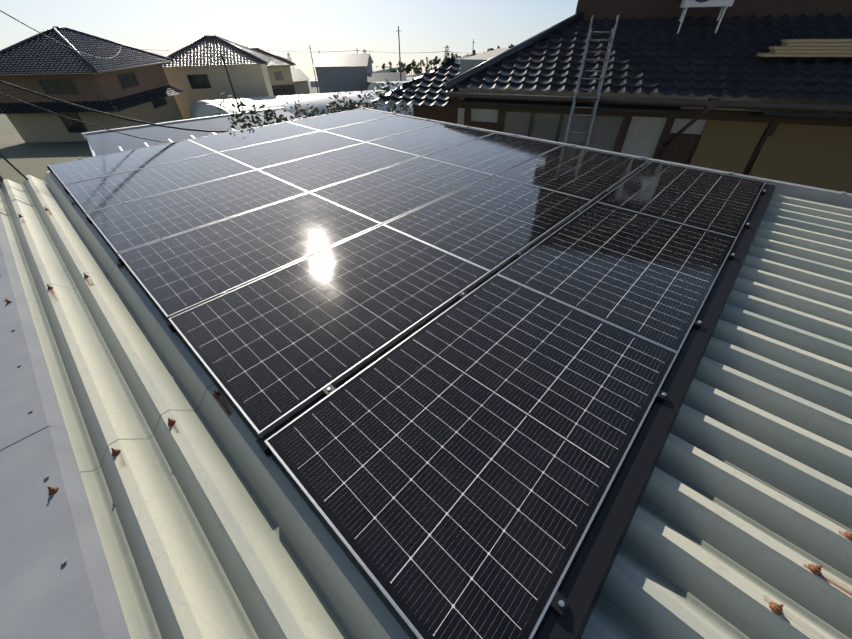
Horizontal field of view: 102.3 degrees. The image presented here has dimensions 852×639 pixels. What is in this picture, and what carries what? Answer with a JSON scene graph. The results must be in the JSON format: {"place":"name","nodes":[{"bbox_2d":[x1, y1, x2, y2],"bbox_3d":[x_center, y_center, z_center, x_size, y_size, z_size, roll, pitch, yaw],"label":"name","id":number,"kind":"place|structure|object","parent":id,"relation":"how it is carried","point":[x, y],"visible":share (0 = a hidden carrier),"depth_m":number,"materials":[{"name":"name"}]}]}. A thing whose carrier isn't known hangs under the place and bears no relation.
{"place":"outdoors","nodes":[
{"label":"outdoors","id":0,"kind":"place"},
{"bbox_2d":[0,10,306,187],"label":"power cables","id":1,"kind":"object","parent":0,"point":[39,94],"visible":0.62,"depth_m":4.97,"materials":[{"name":"black metal"}]},
{"bbox_2d":[0,80,412,183],"bbox_3d":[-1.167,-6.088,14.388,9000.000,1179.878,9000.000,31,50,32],"label":"terrain","id":2,"kind":"structure","parent":0,"point":[34,159],"depth_m":20.18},
{"bbox_2d":[0,26,184,142],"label":"house","id":3,"kind":"structure","parent":2,"relation":"on","point":[129,82],"depth_m":22.87,"materials":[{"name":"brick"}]},
{"bbox_2d":[82,107,300,155],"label":"roof","id":4,"kind":"structure","parent":2,"relation":"on","point":[102,142],"depth_m":6.79,"materials":[{"name":"silver metal"}]},
{"bbox_2d":[161,35,273,119],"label":"cream house","id":5,"kind":"structure","parent":2,"relation":"on","point":[195,70],"depth_m":31.03,"materials":[{"name":"beige paint"}]},
{"bbox_2d":[219,53,240,112],"bbox_3d":[-9.262,-10.526,17.093,0.237,4.348,0.513,4,41,5],"label":"utility pole","id":6,"kind":"object","parent":2,"relation":"on","point":[222,57],"visible":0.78,"depth_m":16.25,"materials":[{"name":"grey"}]},
{"bbox_2d":[216,92,287,129],"bbox_3d":[-3.380,-3.175,7.591,1.549,3.159,1.312,-22,45,-23],"label":"hedge shrub","id":7,"kind":"object","parent":2,"relation":"on","point":[257,118],"visible":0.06,"depth_m":6.87,"materials":[{"name":"green plant"}]},
{"bbox_2d":[250,48,295,95],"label":"house","id":8,"kind":"structure","parent":2,"relation":"on","point":[280,75],"depth_m":46.16,"materials":[{"name":"beige paint"}]},
{"bbox_2d":[151,50,423,94],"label":"distant buildings","id":9,"kind":"structure","parent":2,"relation":"on","point":[335,73],"depth_m":75.66,"materials":[{"name":"grey"}]},
{"bbox_2d":[256,100,318,124],"bbox_3d":[-2.991,-3.528,8.278,1.666,2.932,1.343,6,41,9],"label":"hedge shrub","id":10,"kind":"object","parent":2,"relation":"on","point":[303,110],"visible":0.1,"depth_m":7.43,"materials":[{"name":"green plant"}]},
{"bbox_2d":[190,89,394,118],"bbox_3d":[-3.497,-29.847,46.323,5.400,6.320,54.233,21,45,23],"label":"greenhouse","id":11,"kind":"object","parent":2,"relation":"on","point":[195,106],"visible":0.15,"depth_m":30.27,"materials":[{"name":"white plastic"}]},
{"bbox_2d":[290,104,313,117],"bbox_3d":[-2.706,-3.779,8.712,1.480,2.845,1.304,20,45,23],"label":"hedge shrub","id":12,"kind":"object","parent":2,"relation":"on","point":[299,105],"visible":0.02,"depth_m":8.04,"materials":[{"name":"green plant"}]},
{"bbox_2d":[195,92,412,117],"bbox_3d":[-0.443,-26.855,42.003,5.400,6.287,53.745,21,45,23],"label":"greenhouse","id":13,"kind":"object","parent":2,"relation":"on","point":[212,109],"visible":0.23,"depth_m":26.33,"materials":[{"name":"white plastic"}]},
{"bbox_2d":[141,26,478,91],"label":"utility poles","id":14,"kind":"object","parent":2,"relation":"on","point":[472,53],"visible":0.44,"depth_m":102.75,"materials":[{"name":"grey concrete"}]},
{"bbox_2d":[304,93,372,115],"bbox_3d":[-2.176,-4.153,9.063,1.668,3.043,1.593,31,50,32],"label":"hedge shrub","id":15,"kind":"object","parent":2,"relation":"on","point":[330,108],"visible":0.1,"depth_m":8.29,"materials":[{"name":"green plant"}]},
{"bbox_2d":[329,95,376,112],"bbox_3d":[-1.826,-4.672,9.828,1.466,2.967,1.484,31,50,32],"label":"hedge shrub","id":16,"kind":"object","parent":2,"relation":"on","point":[354,103],"visible":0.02,"depth_m":8.86,"materials":[{"name":"green plant"}]},
{"bbox_2d":[333,86,390,110],"bbox_3d":[-1.590,-4.937,10.020,1.271,3.212,1.512,31,50,32],"label":"hedge shrub","id":17,"kind":"object","parent":2,"relation":"on","point":[360,97],"visible":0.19,"depth_m":9.13,"materials":[{"name":"green plant"}]},
{"bbox_2d":[367,81,407,90],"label":"greenhouse","id":18,"kind":"object","parent":2,"relation":"on","point":[372,86],"visible":0.08,"depth_m":54.14,"materials":[{"name":"white plastic"}]},
{"bbox_2d":[367,78,412,114],"bbox_3d":[-0.883,-5.256,10.343,1.464,3.310,1.383,-26,46,-26],"label":"hedge shrub","id":19,"kind":"object","parent":2,"relation":"on","point":[387,89],"visible":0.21,"depth_m":9.44,"materials":[{"name":"green plant"}]},
{"bbox_2d":[413,87,458,123],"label":"porch wall","id":20,"kind":"structure","parent":2,"relation":"on","point":[447,113],"depth_m":8.49,"materials":[{"name":"brown wood"}]},
{"bbox_2d":[370,55,469,105],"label":"porch roof tiles","id":21,"kind":"object","parent":20,"relation":"on","point":[428,88],"visible":0.94,"depth_m":7.97,"materials":[{"name":"black ceramic"}]},
{"bbox_2d":[564,15,619,146],"bbox_3d":[2.856,-2.928,6.852,0.448,4.748,2.142,12,42,15],"label":"ladder","id":22,"kind":"object","parent":2,"relation":"on","point":[605,60],"visible":0.44,"depth_m":6.37,"materials":[{"name":"metal"}]},
{"bbox_2d":[445,0,851,174],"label":"farmhouse","id":23,"kind":"object","parent":2,"relation":"on","point":[668,91],"visible":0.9,"depth_m":6.79,"materials":[{"name":"tile"}]},
{"bbox_2d":[677,0,733,32],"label":"metal bracket","id":24,"kind":"object","parent":23,"relation":"on","point":[686,4],"visible":1,"depth_m":6.43,"materials":[{"name":"white metal"}]},
{"bbox_2d":[689,120,851,193],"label":"wall panels","id":25,"kind":"object","parent":23,"relation":"attached to","point":[818,156],"depth_m":6.77,"materials":[{"name":"beige paint"}]},
{"bbox_2d":[757,39,851,56],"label":"lumber stack","id":26,"kind":"object","parent":23,"relation":"on","point":[815,48],"visible":1,"depth_m":5.85,"materials":[{"name":"beige wood"}]},
{"bbox_3d":[0.440,0.710,4.036,10.650,3.280,6.708,31,50,32],"label":"shed","id":27,"kind":"object","parent":2,"relation":"on","visible":0},
{"bbox_2d":[46,118,775,638],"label":"mounting rails","id":28,"kind":"object","parent":27,"relation":"on","point":[578,592],"visible":0.42,"depth_m":1.43,"materials":[{"name":"metal"}]},
{"bbox_2d":[48,109,765,638],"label":"solar panel frames","id":29,"kind":"structure","parent":28,"relation":"on","point":[334,383],"depth_m":2.27,"materials":[{"name":"silver metal"}]},
{"bbox_2d":[49,109,764,638],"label":"solar panels","id":30,"kind":"object","parent":29,"relation":"in","point":[453,469],"visible":1,"depth_m":2.10,"materials":[{"name":"black glass"}]},
{"bbox_2d":[79,110,765,606],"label":"panel clamps","id":31,"kind":"object","parent":28,"relation":"on","point":[561,602],"visible":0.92,"depth_m":1.97,"materials":[{"name":"silver metal"}]},
{"bbox_2d":[0,107,851,638],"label":"roof flashing","id":32,"kind":"object","parent":27,"relation":"on","point":[56,579],"visible":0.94,"depth_m":1.36,"materials":[{"name":"grey metal"}]},
{"bbox_2d":[6,201,851,614],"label":"roof screws","id":33,"kind":"object","parent":27,"relation":"on","point":[778,609],"visible":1,"depth_m":1.25,"materials":[{"name":"brown metal"}]},
{"bbox_2d":[19,210,851,637],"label":"rust stains","id":34,"kind":"object","parent":27,"relation":"on","point":[227,410],"visible":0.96,"depth_m":1.67,"materials":[{"name":"brown metal"}]},
{"bbox_2d":[0,0,577,78],"label":"sky","id":35,"kind":"structure","parent":0,"point":[274,26],"materials":[{"name":"white"}]},
{"bbox_2d":[286,46,450,68],"bbox_3d":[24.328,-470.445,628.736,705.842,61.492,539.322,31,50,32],"label":"pylons","id":36,"kind":"object","parent":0,"point":[364,51],"visible":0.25,"depth_m":643.71,"materials":[{"name":"silver metal"}]},
{"bbox_2d":[0,171,851,638],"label":"shed roof","id":37,"kind":"structure","parent":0,"point":[210,521],"depth_m":1.47,"materials":[{"name":"beige metal"}]},
{"bbox_2d":[376,43,513,75],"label":"trees","id":38,"kind":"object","parent":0,"point":[408,68],"depth_m":303.56,"materials":[{"name":"green plant"}]}
]}

